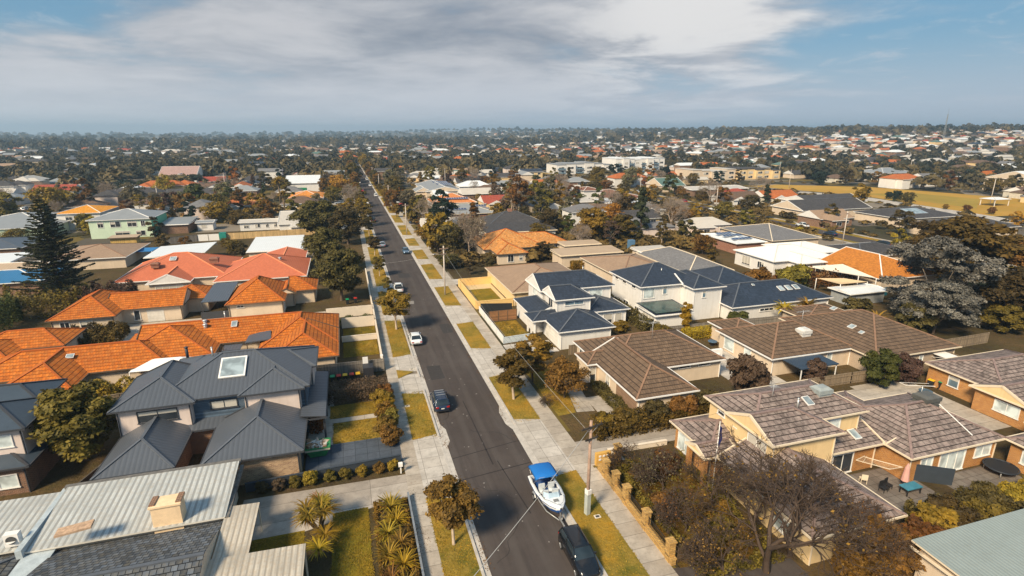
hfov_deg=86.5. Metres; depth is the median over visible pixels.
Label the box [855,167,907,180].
house
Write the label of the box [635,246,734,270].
house
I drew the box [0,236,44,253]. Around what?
house
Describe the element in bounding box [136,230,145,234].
window
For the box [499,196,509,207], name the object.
tree
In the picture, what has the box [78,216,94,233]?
tree
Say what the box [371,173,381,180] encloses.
tree
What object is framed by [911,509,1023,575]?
house
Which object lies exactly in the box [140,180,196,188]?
suburban house
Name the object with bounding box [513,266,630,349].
house
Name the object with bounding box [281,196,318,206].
suburban house
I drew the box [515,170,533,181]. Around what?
suburban house
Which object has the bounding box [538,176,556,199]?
tree
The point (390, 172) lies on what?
tree
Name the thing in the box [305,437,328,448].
rubble
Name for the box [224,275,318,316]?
house
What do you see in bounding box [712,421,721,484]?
flagpole
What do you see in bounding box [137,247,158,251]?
swimming pool
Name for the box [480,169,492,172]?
suburban house
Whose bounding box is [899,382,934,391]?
clothes hoist
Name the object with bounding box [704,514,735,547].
shrub
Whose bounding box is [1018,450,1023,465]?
window
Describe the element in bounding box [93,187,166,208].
suburban house
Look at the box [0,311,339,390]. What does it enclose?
house
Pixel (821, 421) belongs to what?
house
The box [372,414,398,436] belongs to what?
shrub
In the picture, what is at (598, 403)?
house path
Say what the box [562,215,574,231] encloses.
tree
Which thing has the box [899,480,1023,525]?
hedge
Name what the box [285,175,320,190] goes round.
house
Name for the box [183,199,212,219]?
suburban house
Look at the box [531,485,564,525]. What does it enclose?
trailer
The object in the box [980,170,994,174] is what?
house
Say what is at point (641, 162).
apartment block
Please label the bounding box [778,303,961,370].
house
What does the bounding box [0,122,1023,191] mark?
distant wood
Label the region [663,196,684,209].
bare tree
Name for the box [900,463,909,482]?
patio umbrella
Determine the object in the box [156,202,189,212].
suburban house
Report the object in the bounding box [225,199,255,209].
suburban house
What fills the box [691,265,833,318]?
house
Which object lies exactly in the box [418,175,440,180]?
suburban house
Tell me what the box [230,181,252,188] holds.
suburban house
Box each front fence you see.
[479,307,503,342]
[503,333,529,343]
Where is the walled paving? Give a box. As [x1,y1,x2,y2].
[465,283,504,298]
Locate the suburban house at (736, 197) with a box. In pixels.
[710,191,760,206]
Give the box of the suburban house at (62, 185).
[32,184,84,195]
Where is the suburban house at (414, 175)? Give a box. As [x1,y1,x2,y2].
[406,173,418,181]
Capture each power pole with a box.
[402,204,406,233]
[432,246,447,294]
[581,420,602,514]
[842,211,847,243]
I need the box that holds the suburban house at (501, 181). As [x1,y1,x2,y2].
[488,180,508,185]
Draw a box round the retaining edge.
[607,439,667,453]
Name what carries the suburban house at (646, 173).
on the ground at (80, 237)
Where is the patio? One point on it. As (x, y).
(894, 496)
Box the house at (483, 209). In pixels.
[440,203,493,216]
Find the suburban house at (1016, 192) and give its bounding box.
[1002,187,1023,198]
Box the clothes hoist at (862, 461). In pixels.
[856,456,902,469]
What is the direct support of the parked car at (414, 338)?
on the road
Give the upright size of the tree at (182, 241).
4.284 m
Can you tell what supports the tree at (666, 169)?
on the ground at (80, 237)
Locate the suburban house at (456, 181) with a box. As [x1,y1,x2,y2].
[453,177,480,185]
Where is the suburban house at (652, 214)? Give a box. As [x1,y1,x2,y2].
[615,209,659,221]
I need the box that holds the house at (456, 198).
[426,193,475,206]
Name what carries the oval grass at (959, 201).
on the oval
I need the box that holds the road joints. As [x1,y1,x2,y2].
[453,401,530,513]
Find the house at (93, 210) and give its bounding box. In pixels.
[55,205,118,229]
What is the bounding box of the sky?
[0,0,1023,133]
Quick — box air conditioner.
[711,348,722,355]
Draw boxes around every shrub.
[0,281,90,318]
[0,290,23,330]
[70,321,113,337]
[77,278,138,299]
[78,320,130,344]
[254,481,268,493]
[271,477,285,490]
[288,475,300,487]
[302,469,317,485]
[309,417,323,433]
[323,469,336,481]
[338,467,352,479]
[339,313,369,326]
[355,464,367,477]
[369,388,394,403]
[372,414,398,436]
[372,461,385,473]
[374,396,395,408]
[374,399,395,420]
[377,382,393,393]
[379,406,398,421]
[379,423,403,445]
[387,458,398,470]
[593,411,616,431]
[612,320,628,331]
[614,405,642,433]
[631,464,655,482]
[640,399,671,426]
[650,491,673,518]
[653,323,673,329]
[653,447,681,475]
[669,395,698,418]
[696,389,719,413]
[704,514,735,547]
[726,311,749,318]
[857,513,926,575]
[899,513,950,572]
[905,500,959,529]
[919,492,983,525]
[959,496,1011,520]
[964,480,1015,507]
[972,476,1023,501]
[998,481,1023,502]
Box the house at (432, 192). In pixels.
[430,190,450,195]
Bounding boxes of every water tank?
[219,232,226,239]
[627,239,634,247]
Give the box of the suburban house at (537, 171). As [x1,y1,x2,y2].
[518,168,542,177]
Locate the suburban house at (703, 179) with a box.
[682,177,708,184]
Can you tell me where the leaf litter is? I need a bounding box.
[392,279,563,574]
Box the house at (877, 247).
[824,242,907,260]
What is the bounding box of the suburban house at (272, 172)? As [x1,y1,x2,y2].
[257,168,282,178]
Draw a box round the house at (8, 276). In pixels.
[0,268,65,295]
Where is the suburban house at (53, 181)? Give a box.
[50,178,84,186]
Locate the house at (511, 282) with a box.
[485,262,569,305]
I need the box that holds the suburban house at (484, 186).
[476,185,502,187]
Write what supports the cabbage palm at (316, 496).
on the garden beds
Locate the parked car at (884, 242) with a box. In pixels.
[876,240,890,244]
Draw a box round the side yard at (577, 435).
[567,412,693,441]
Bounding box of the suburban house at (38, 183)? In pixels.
[31,182,52,184]
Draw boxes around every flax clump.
[371,519,402,544]
[373,490,409,516]
[373,537,403,568]
[378,560,406,575]
[380,506,411,529]
[386,526,415,554]
[386,546,421,573]
[395,567,417,575]
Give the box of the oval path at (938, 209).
[748,189,1022,224]
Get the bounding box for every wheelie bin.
[330,374,334,381]
[336,374,340,382]
[349,372,353,379]
[926,378,935,387]
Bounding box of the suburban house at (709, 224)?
[675,217,731,234]
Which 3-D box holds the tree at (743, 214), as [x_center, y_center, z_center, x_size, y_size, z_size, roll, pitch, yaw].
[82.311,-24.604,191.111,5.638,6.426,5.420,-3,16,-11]
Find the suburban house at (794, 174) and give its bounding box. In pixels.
[783,170,811,178]
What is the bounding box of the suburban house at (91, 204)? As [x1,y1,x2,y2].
[75,203,103,207]
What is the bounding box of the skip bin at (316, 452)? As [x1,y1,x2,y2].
[305,437,330,457]
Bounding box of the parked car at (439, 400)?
[430,389,449,411]
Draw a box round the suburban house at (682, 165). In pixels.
[674,163,691,171]
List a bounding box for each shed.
[107,234,141,242]
[827,283,886,304]
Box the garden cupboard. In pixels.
[363,363,373,377]
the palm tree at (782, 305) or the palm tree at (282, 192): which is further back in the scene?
the palm tree at (282, 192)
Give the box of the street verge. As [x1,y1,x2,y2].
[545,173,1013,267]
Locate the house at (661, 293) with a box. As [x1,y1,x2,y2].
[609,262,726,325]
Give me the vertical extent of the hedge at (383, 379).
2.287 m
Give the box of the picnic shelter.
[980,197,1009,205]
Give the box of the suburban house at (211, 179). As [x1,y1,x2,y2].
[198,176,226,183]
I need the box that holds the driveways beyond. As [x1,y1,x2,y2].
[332,203,475,283]
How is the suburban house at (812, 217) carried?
on the ground at (80, 237)
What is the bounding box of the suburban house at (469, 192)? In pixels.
[457,187,503,199]
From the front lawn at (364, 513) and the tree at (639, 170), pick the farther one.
the tree at (639, 170)
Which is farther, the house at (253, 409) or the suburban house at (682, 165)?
the suburban house at (682, 165)
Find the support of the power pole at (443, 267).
on the verge grass at (634, 565)
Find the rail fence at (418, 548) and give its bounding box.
[407,492,424,575]
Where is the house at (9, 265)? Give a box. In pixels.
[0,261,56,269]
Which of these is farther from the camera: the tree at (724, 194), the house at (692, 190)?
the house at (692, 190)
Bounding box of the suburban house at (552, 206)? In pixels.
[517,198,563,212]
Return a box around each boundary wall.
[325,305,372,316]
[341,315,374,327]
[342,333,376,341]
[365,268,371,304]
[372,303,382,362]
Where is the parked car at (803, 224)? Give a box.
[795,222,809,226]
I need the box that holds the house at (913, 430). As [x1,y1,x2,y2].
[835,390,1005,482]
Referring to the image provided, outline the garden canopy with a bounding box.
[129,357,185,378]
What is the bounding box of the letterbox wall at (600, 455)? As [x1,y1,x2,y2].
[594,450,610,465]
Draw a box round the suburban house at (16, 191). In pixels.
[0,189,22,193]
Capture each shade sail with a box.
[808,264,876,284]
[814,278,867,289]
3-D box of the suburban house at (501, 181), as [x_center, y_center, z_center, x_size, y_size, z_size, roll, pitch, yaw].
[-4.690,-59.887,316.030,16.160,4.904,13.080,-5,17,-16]
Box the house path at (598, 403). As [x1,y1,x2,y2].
[565,379,617,413]
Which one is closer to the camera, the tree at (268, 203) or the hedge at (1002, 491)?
the hedge at (1002, 491)
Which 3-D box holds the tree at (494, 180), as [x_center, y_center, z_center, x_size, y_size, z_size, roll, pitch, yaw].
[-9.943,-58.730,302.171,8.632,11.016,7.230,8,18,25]
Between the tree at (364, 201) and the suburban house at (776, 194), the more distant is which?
the suburban house at (776, 194)
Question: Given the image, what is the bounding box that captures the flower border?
[372,497,419,575]
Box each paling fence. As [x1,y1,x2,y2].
[78,464,100,482]
[104,393,122,399]
[166,235,197,243]
[227,229,314,239]
[316,358,384,376]
[569,344,576,354]
[650,315,781,332]
[769,364,928,386]
[945,332,989,355]
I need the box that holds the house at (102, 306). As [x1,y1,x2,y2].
[44,284,215,327]
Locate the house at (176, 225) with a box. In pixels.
[160,216,198,233]
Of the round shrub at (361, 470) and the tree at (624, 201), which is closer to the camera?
the round shrub at (361, 470)
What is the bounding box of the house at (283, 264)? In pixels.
[212,246,310,289]
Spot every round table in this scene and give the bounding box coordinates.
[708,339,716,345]
[918,388,932,392]
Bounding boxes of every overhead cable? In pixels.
[446,255,584,427]
[474,430,588,575]
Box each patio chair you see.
[859,474,868,483]
[878,480,888,493]
[884,477,892,490]
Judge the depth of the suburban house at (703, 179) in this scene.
345.67 m
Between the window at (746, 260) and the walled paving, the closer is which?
the walled paving
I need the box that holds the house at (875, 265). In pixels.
[821,246,937,287]
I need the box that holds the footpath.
[351,189,677,575]
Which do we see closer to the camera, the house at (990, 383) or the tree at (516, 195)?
the house at (990, 383)
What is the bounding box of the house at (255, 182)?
[245,180,264,186]
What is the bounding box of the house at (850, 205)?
[770,197,872,218]
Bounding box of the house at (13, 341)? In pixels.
[0,327,86,359]
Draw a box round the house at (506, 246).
[471,228,566,264]
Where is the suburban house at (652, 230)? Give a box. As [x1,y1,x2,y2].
[631,217,676,236]
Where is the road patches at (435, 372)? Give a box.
[398,273,452,379]
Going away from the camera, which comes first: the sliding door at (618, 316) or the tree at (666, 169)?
the sliding door at (618, 316)
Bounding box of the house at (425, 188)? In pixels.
[413,180,459,197]
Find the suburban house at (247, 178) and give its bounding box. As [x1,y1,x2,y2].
[239,176,271,184]
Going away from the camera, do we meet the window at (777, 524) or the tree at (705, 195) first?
the window at (777, 524)
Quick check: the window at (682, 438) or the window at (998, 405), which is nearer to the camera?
the window at (682, 438)
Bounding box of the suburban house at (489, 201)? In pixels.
[478,195,510,207]
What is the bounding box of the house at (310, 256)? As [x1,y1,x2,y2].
[301,241,314,259]
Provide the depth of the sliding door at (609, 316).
92.76 m
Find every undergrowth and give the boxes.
[0,172,1023,265]
[614,450,786,575]
[683,499,761,555]
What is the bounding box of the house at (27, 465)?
[0,378,67,495]
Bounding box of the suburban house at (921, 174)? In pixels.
[915,173,941,186]
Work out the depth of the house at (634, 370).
71.81 m
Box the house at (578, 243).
[557,239,601,247]
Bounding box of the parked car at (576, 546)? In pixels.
[558,524,600,575]
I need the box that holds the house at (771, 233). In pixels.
[719,223,821,243]
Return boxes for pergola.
[201,282,237,318]
[222,330,270,351]
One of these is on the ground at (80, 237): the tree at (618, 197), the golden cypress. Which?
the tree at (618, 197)
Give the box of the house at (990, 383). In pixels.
[924,349,1023,430]
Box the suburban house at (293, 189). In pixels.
[275,186,302,194]
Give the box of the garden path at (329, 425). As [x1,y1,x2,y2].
[308,396,376,444]
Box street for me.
[547,174,1015,270]
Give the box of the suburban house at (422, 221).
[419,217,466,232]
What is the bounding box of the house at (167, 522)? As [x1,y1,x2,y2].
[0,458,243,575]
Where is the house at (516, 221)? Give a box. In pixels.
[476,209,556,233]
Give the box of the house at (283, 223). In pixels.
[277,210,303,229]
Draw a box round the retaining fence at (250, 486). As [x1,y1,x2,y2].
[245,454,400,492]
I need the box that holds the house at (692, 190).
[673,185,748,195]
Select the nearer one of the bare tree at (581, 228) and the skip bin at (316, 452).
the skip bin at (316, 452)
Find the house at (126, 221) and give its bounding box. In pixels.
[86,208,167,238]
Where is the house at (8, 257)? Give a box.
[0,252,31,262]
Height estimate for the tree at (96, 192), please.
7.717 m
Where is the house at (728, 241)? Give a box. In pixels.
[701,232,767,253]
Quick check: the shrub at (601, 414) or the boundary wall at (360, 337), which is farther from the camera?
the boundary wall at (360, 337)
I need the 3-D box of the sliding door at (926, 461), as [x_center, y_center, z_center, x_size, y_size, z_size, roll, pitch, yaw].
[39.482,17.185,51.952,1.720,2.180,0.140,-5,17,-16]
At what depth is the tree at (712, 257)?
134.40 m
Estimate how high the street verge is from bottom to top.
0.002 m
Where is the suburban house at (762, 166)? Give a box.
[753,164,770,168]
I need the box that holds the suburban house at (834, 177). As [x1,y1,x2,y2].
[824,174,847,182]
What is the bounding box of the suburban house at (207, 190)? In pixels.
[166,187,215,194]
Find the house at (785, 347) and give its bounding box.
[707,310,852,379]
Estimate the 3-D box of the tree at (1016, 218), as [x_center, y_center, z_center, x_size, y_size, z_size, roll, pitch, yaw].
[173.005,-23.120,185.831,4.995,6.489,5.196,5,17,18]
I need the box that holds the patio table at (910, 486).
[899,481,922,496]
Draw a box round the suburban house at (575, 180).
[563,177,589,184]
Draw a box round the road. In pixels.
[356,164,574,575]
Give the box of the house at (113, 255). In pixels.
[55,242,150,270]
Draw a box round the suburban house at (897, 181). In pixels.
[878,173,920,188]
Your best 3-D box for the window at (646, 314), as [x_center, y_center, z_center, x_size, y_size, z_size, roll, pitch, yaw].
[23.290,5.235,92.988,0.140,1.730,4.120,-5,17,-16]
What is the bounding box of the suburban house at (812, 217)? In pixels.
[797,209,854,228]
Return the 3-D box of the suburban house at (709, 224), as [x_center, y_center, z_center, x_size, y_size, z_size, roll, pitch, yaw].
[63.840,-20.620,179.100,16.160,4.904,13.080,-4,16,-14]
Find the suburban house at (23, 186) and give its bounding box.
[0,180,33,193]
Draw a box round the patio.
[850,466,1021,511]
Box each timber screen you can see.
[481,303,511,312]
[489,309,516,320]
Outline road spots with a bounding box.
[408,301,549,550]
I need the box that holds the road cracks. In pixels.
[415,289,561,559]
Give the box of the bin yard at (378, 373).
[329,371,384,390]
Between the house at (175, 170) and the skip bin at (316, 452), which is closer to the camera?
the skip bin at (316, 452)
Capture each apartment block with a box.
[546,161,608,173]
[602,156,664,172]
[675,167,735,179]
[722,167,780,179]
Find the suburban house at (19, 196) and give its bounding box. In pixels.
[5,193,29,204]
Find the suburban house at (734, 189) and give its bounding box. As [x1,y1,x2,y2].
[724,188,743,191]
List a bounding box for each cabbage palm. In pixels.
[290,490,342,533]
[305,519,339,561]
[309,491,325,505]
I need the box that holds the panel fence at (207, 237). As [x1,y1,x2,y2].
[197,234,219,240]
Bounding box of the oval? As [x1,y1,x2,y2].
[758,185,1023,215]
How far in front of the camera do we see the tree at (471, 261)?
125.78 m
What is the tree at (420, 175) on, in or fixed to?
on the ground at (80, 237)
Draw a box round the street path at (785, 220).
[544,172,1015,265]
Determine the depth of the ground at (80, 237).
253.44 m
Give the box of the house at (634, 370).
[572,321,725,411]
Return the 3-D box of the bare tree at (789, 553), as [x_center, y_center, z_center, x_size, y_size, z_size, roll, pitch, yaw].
[21.532,16.623,41.507,8.824,9.741,7.193,5,17,16]
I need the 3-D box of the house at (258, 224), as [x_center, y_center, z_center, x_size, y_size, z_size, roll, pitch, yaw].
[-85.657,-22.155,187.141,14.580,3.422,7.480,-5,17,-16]
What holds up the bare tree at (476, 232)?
on the ground at (80, 237)
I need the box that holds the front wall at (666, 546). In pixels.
[597,442,677,565]
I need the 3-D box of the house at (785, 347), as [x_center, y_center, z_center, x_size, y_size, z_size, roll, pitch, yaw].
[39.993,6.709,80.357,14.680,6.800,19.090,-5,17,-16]
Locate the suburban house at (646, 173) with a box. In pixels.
[643,171,677,176]
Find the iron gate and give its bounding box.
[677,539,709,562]
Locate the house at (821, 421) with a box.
[669,379,907,565]
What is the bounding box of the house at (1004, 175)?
[982,171,1023,190]
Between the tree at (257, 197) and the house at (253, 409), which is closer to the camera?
the house at (253, 409)
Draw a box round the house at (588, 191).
[576,186,637,198]
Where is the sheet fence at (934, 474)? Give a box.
[913,464,955,485]
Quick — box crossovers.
[363,196,575,497]
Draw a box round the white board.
[362,357,367,363]
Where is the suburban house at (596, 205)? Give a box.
[571,204,609,209]
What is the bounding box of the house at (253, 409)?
[89,345,328,485]
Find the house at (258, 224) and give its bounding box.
[237,218,279,230]
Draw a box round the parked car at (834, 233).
[823,231,837,235]
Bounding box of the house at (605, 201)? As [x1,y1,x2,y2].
[594,198,650,203]
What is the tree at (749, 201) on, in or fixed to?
on the ground at (80, 237)
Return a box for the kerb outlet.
[441,406,511,444]
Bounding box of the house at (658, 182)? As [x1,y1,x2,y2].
[645,177,685,191]
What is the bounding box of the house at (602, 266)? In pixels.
[580,253,655,282]
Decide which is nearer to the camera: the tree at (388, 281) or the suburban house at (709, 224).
the tree at (388, 281)
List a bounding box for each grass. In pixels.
[250,320,527,575]
[360,177,648,575]
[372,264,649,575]
[871,193,979,207]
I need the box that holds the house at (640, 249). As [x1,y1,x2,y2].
[630,245,663,253]
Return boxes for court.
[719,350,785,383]
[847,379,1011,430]
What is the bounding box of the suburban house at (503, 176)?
[487,173,514,179]
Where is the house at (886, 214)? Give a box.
[853,206,961,227]
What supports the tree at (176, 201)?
on the ground at (80, 237)
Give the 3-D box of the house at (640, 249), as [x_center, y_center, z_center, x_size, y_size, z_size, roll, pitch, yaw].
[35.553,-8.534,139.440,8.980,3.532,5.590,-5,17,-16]
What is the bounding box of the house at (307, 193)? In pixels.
[287,190,324,199]
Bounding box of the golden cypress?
[679,302,693,328]
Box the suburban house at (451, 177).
[436,175,471,182]
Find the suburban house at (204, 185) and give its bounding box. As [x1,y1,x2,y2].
[197,182,214,187]
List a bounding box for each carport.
[143,242,216,258]
[204,502,308,575]
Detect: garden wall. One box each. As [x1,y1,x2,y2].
[458,279,476,308]
[460,276,490,285]
[476,298,512,308]
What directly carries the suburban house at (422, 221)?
on the ground at (80, 237)
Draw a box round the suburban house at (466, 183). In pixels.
[456,180,488,187]
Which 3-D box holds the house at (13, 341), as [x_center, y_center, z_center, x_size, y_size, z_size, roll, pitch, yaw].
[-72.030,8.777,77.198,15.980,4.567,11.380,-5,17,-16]
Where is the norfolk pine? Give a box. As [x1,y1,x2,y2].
[8,196,100,301]
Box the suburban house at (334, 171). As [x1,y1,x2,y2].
[323,170,344,174]
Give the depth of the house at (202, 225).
183.85 m
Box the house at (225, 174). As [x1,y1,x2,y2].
[216,171,241,179]
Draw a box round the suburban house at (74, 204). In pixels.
[61,199,110,210]
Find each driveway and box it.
[243,474,409,539]
[305,437,402,470]
[503,340,558,351]
[575,384,934,464]
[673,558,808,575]
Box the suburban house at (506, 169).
[503,165,520,172]
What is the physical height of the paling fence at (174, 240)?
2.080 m
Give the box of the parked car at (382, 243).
[379,241,385,246]
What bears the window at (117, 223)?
in the house at (126, 221)
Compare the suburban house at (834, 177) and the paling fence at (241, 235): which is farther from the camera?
the suburban house at (834, 177)
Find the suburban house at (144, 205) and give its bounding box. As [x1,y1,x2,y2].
[133,198,149,208]
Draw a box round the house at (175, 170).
[158,166,203,182]
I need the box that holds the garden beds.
[0,227,1023,575]
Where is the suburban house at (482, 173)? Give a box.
[471,171,487,176]
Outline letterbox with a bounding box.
[398,462,402,473]
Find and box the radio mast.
[942,112,948,137]
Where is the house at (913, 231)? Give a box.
[904,216,1021,235]
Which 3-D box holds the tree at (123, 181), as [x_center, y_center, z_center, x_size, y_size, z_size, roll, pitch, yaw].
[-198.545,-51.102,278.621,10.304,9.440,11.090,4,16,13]
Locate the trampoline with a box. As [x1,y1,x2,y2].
[982,458,1020,478]
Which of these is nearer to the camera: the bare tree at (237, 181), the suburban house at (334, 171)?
the bare tree at (237, 181)
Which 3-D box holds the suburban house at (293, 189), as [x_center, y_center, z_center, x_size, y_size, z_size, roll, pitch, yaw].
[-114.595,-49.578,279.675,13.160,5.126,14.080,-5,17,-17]
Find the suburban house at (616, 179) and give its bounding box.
[607,173,645,187]
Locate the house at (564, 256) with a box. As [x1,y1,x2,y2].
[550,245,623,266]
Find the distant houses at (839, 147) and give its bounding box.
[0,128,1023,167]
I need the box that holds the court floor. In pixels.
[122,311,325,340]
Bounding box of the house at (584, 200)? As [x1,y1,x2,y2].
[562,197,595,203]
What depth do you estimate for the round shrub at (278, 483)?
50.27 m
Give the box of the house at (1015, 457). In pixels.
[1005,422,1023,473]
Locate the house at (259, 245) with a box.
[246,235,303,256]
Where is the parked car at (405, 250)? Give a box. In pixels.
[402,247,409,253]
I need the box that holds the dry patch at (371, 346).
[363,341,377,351]
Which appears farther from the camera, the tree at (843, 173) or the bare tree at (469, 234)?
the tree at (843, 173)
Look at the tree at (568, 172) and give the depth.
318.90 m
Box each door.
[146,309,165,321]
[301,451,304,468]
[546,323,557,346]
[590,367,595,381]
[603,313,612,322]
[614,312,621,321]
[616,384,636,408]
[832,452,854,472]
[920,456,933,465]
[938,449,966,469]
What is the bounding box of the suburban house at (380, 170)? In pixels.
[374,168,391,178]
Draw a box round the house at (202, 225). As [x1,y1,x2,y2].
[195,219,216,230]
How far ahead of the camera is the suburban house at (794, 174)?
391.65 m
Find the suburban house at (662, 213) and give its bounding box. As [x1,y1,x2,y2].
[646,203,664,214]
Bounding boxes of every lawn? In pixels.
[249,507,372,575]
[330,401,379,443]
[343,326,378,357]
[469,288,500,300]
[493,320,527,336]
[527,368,575,415]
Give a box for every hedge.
[74,375,134,395]
[328,374,387,405]
[570,259,584,269]
[588,401,709,440]
[589,380,631,410]
[611,294,659,331]
[681,325,711,338]
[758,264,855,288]
[830,521,945,575]
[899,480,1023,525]
[997,482,1023,510]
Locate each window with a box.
[0,434,15,448]
[0,473,21,489]
[59,322,69,327]
[65,216,72,220]
[79,320,93,327]
[97,222,103,227]
[110,221,120,227]
[115,231,129,234]
[127,221,136,226]
[133,310,140,320]
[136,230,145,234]
[136,407,179,424]
[155,285,182,289]
[209,398,238,410]
[508,254,513,261]
[548,297,552,306]
[565,300,583,305]
[589,288,602,295]
[605,374,609,389]
[642,310,654,321]
[643,288,654,298]
[662,286,667,294]
[676,430,689,454]
[678,365,690,369]
[702,290,706,297]
[716,409,724,418]
[723,336,734,352]
[741,255,750,265]
[744,347,751,354]
[747,432,766,453]
[757,261,763,267]
[759,307,773,311]
[773,510,789,535]
[826,353,832,366]
[827,417,841,427]
[946,375,959,389]
[972,443,992,458]
[991,398,1020,419]
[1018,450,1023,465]
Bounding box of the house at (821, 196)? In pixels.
[780,193,867,201]
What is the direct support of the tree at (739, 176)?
on the ground at (80, 237)
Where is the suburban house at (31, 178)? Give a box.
[14,175,49,183]
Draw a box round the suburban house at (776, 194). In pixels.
[755,189,797,204]
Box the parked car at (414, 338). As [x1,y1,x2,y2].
[408,332,422,344]
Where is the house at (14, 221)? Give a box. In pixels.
[0,212,69,236]
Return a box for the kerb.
[359,164,607,575]
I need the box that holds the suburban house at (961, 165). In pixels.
[949,164,970,166]
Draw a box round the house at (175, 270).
[115,252,242,290]
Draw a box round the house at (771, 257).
[733,241,839,275]
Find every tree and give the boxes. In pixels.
[0,192,24,214]
[0,205,19,212]
[0,228,27,236]
[22,186,74,211]
[25,379,118,462]
[42,205,60,238]
[48,200,65,211]
[54,185,68,204]
[69,178,95,200]
[71,217,87,233]
[74,213,91,225]
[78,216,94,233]
[91,184,99,194]
[93,180,111,191]
[96,181,115,192]
[112,179,135,188]
[118,182,145,201]
[118,199,134,208]
[130,194,145,208]
[136,180,147,184]
[143,192,173,206]
[145,195,164,209]
[145,216,164,238]
[151,174,175,189]
[151,197,164,209]
[154,233,169,246]
[157,191,186,203]
[158,191,179,207]
[169,207,175,216]
[170,192,195,215]
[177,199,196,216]
[177,236,191,244]
[183,183,204,200]
[195,193,231,207]
[197,201,231,222]
[211,182,230,200]
[215,175,229,183]
[217,238,228,246]
[222,185,238,199]
[223,239,243,254]
[225,209,247,224]
[228,166,239,184]
[229,186,246,208]
[230,178,241,185]
[235,241,247,257]
[243,193,265,214]
[249,174,256,185]
[256,173,273,186]
[256,199,279,217]
[270,179,291,190]
[270,191,277,200]
[271,176,285,203]
[275,168,284,177]
[277,190,287,210]
[280,177,290,194]
[284,192,298,209]
[286,199,340,231]
[301,226,345,265]
[308,247,365,300]
[309,193,321,200]
[317,178,330,193]
[321,173,337,183]
[323,185,337,202]
[327,174,348,189]
[327,208,370,243]
[334,186,343,197]
[339,184,360,201]
[342,162,362,182]
[342,198,354,208]
[344,157,354,162]
[347,171,362,187]
[351,187,366,200]
[352,182,359,191]
[353,194,369,212]
[354,198,369,214]
[356,202,372,219]
[357,154,370,166]
[361,217,375,235]
[362,161,374,174]
[366,236,382,254]
[368,169,380,181]
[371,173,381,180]
[372,256,385,275]
[373,178,382,188]
[374,289,411,328]
[379,277,392,297]
[382,169,394,180]
[382,175,400,190]
[383,189,400,209]
[387,179,406,194]
[391,204,400,216]
[394,172,405,182]
[397,190,417,204]
[403,199,425,218]
[407,177,413,183]
[412,196,437,217]
[413,227,431,240]
[415,195,423,212]
[416,172,423,182]
[420,211,454,251]
[422,473,484,544]
[423,166,436,180]
[428,189,459,221]
[432,224,468,252]
[435,253,459,267]
[440,173,451,182]
[449,211,471,238]
[454,211,488,251]
[455,163,469,181]
[461,225,478,245]
[464,257,476,271]
[467,166,479,180]
[468,202,479,222]
[478,175,489,183]
[484,257,495,266]
[486,172,499,184]
[489,170,498,179]
[489,183,503,194]
[489,202,503,213]
[491,347,535,398]
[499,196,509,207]
[501,190,525,210]
[502,183,521,208]
[505,176,533,209]
[508,170,521,183]
[514,333,555,381]
[518,205,532,215]
[527,180,544,211]
[529,196,551,215]
[529,222,549,231]
[533,241,548,258]
[537,208,561,227]
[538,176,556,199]
[538,189,553,208]
[538,392,557,406]
[544,355,592,397]
[549,167,558,175]
[549,173,569,190]
[553,181,565,202]
[556,205,569,217]
[556,218,564,230]
[561,213,575,231]
[562,199,576,206]
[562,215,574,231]
[563,189,582,204]
[565,167,571,178]
[565,185,581,197]
[568,222,592,239]
[574,207,609,238]
[583,181,602,187]
[587,166,606,184]
[591,186,605,203]
[598,189,622,206]
[599,180,613,188]
[600,202,623,219]
[602,216,610,230]
[602,221,621,243]
[605,440,643,473]
[607,214,637,238]
[608,163,620,173]
[610,194,627,203]
[611,188,631,203]
[611,214,630,232]
[617,165,626,172]
[619,179,630,192]
[619,195,636,209]
[620,166,639,185]
[629,444,690,496]
[633,187,650,231]
[633,227,642,240]
[636,167,644,175]
[639,185,657,203]
[644,164,655,175]
[646,203,661,213]
[647,186,659,203]
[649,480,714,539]
[651,169,665,177]
[655,167,672,176]
[655,196,690,224]
[655,221,668,242]
[661,175,679,191]
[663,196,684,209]
[666,205,695,221]
[672,425,896,575]
[674,186,686,197]
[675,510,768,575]
[676,219,696,236]
[680,178,689,185]
[681,449,747,509]
[685,173,699,183]
[690,203,702,215]
[691,234,717,253]
[695,188,709,199]
[698,179,724,200]
[705,243,719,261]
[712,187,732,204]
[712,201,734,218]
[713,171,724,181]
[716,454,807,534]
[726,353,772,389]
[730,448,859,560]
[735,169,742,180]
[739,194,763,209]
[739,209,755,223]
[742,266,772,279]
[749,176,770,190]
[761,184,770,202]
[773,299,795,314]
[775,263,812,286]
[779,475,923,575]
[795,296,817,305]
[798,357,828,382]
[810,171,828,184]
[824,203,840,215]
[838,168,854,184]
[841,296,875,311]
[852,182,870,202]
[858,347,902,386]
[871,171,884,183]
[871,309,893,318]
[876,235,1008,317]
[884,192,891,198]
[885,209,915,234]
[885,352,924,382]
[890,190,902,201]
[890,228,911,243]
[894,280,982,333]
[894,301,940,332]
[899,192,917,202]
[902,218,949,245]
[906,215,1023,285]
[929,170,948,188]
[943,170,958,190]
[963,205,972,210]
[965,172,986,192]
[971,265,1023,310]
[977,304,1023,332]
[979,178,1009,194]
[987,207,997,213]
[1004,241,1023,271]
[1007,174,1023,187]
[1008,211,1023,225]
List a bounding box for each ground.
[0,131,1023,568]
[610,459,776,567]
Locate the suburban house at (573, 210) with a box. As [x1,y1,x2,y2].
[562,204,606,225]
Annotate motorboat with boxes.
[528,462,564,513]
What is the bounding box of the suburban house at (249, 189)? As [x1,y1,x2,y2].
[229,185,260,197]

